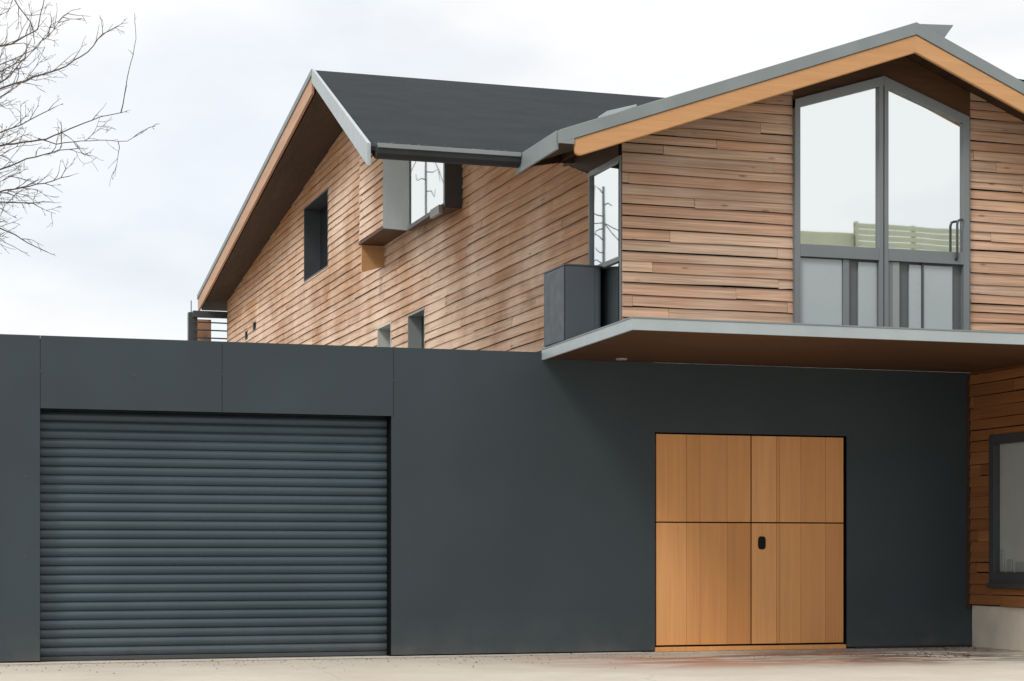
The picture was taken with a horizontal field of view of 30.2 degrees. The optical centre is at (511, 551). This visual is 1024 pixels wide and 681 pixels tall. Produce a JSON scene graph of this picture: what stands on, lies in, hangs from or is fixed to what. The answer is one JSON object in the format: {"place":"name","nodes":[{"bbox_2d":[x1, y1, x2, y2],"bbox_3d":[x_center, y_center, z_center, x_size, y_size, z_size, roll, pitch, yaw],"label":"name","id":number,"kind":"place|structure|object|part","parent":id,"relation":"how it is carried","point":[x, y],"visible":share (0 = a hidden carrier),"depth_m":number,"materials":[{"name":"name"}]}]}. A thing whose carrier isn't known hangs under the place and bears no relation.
{"place":"outdoors","nodes":[
{"label":"outdoors","id":0,"kind":"place"},
{"bbox_2d":[0,646,1023,680],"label":"forecourt","id":1,"kind":"structure","parent":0,"point":[897,664],"depth_m":20.25,"materials":[{"name":"concrete"}]},
{"bbox_2d":[0,652,644,664],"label":"threshold strip","id":2,"kind":"object","parent":1,"relation":"on","point":[319,658],"visible":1,"depth_m":22.08,"materials":[{"name":"concrete"}]},
{"bbox_2d":[0,334,971,662],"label":"garage","id":3,"kind":"structure","parent":1,"relation":"on","point":[174,498],"depth_m":22.82,"materials":[{"name":"grey metal"}]},
{"bbox_2d":[654,433,845,651],"bbox_3d":[3.029,-0.117,24.033,2.655,2.735,0.155,0,0,-18],"label":"timber door","id":4,"kind":"structure","parent":3,"relation":"in","point":[749,529],"depth_m":24.00,"materials":[{"name":"brown wood"}]},
{"bbox_2d":[0,647,1001,673],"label":"grit","id":5,"kind":"object","parent":1,"relation":"on","point":[485,656],"visible":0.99,"depth_m":21.98,"materials":[{"name":"grey gravel"}]},
{"bbox_2d":[872,646,975,655],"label":"leaf litter","id":6,"kind":"object","parent":1,"relation":"on","point":[942,647],"visible":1,"depth_m":24.14,"materials":[{"name":"brown plant"}]},
{"bbox_2d":[0,0,1023,372],"label":"sky","id":7,"kind":"structure","parent":0,"point":[221,80],"materials":[{"name":"white"}]},
{"label":"ground","id":8,"kind":"structure","parent":0,"visible":0},
{"bbox_2d":[0,0,159,255],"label":"bare tree","id":9,"kind":"object","parent":8,"relation":"on","point":[3,87],"visible":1,"depth_m":29.91,"materials":[{"name":"brown plant"}]},
{"bbox_2d":[187,22,1023,650],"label":"timber house","id":10,"kind":"structure","parent":8,"relation":"on","point":[857,204],"depth_m":23.29,"materials":[{"name":"roofing felt"},{"name":"grey painted metal"},{"name":"weathered cedar"}]},
{"bbox_2d":[304,188,328,281],"bbox_3d":[-3.808,-6.375,38.451,0.350,1.550,2.338,0,0,-18],"label":"recessed window","id":11,"kind":"structure","parent":10,"relation":"in","point":[316,218],"depth_m":39.50,"materials":[{"name":"black glass"}]},
{"bbox_2d":[377,321,391,346],"bbox_3d":[-2.106,-3.445,32.959,0.240,0.990,0.978,0,0,-18],"label":"slit window","id":12,"kind":"structure","parent":10,"relation":"in","point":[384,339],"depth_m":33.38,"materials":[{"name":"grey glass"}]},
{"bbox_2d":[359,154,462,271],"bbox_3d":[-1.695,-6.240,30.591,0.452,2.820,4.900,0,0,-18],"label":"oriel window","id":13,"kind":"structure","parent":10,"relation":"in","point":[397,197],"depth_m":30.71,"materials":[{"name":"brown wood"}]},
{"bbox_2d":[408,307,424,347],"bbox_3d":[-1.447,-3.430,30.902,0.240,0.960,1.058,0,0,-18],"label":"slit window","id":14,"kind":"structure","parent":10,"relation":"in","point":[416,327],"depth_m":31.37,"materials":[{"name":"grey glass"}]},
{"bbox_2d":[543,264,601,346],"bbox_3d":[0.745,-2.926,22.794,0.518,0.932,0.776,0,0,-18],"label":"storage cabinet","id":15,"kind":"object","parent":10,"relation":"on","point":[572,300],"visible":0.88,"depth_m":22.45,"materials":[{"name":"grey metal"}]},
{"bbox_3d":[0.802,-2.929,22.417,0.356,0.879,0.012,0,0,-18],"label":"door","id":16,"kind":"part","parent":15,"relation":"part of","materials":[{"name":"grey metal"}]},
{"bbox_2d":[588,155,621,326],"bbox_3d":[1.131,-3.532,22.558,0.080,2.153,1.106,0,0,-18],"label":"side window","id":17,"kind":"structure","parent":10,"relation":"in","point":[602,180],"depth_m":22.52,"materials":[{"name":"clear glass"}]},
{"bbox_2d":[792,56,969,329],"bbox_3d":[4.503,-4.285,23.005,2.414,3.659,0.201,0,0,-18],"label":"gable window","id":18,"kind":"structure","parent":10,"relation":"in","point":[881,153],"depth_m":22.97,"materials":[{"name":"clear glass"}]}
]}

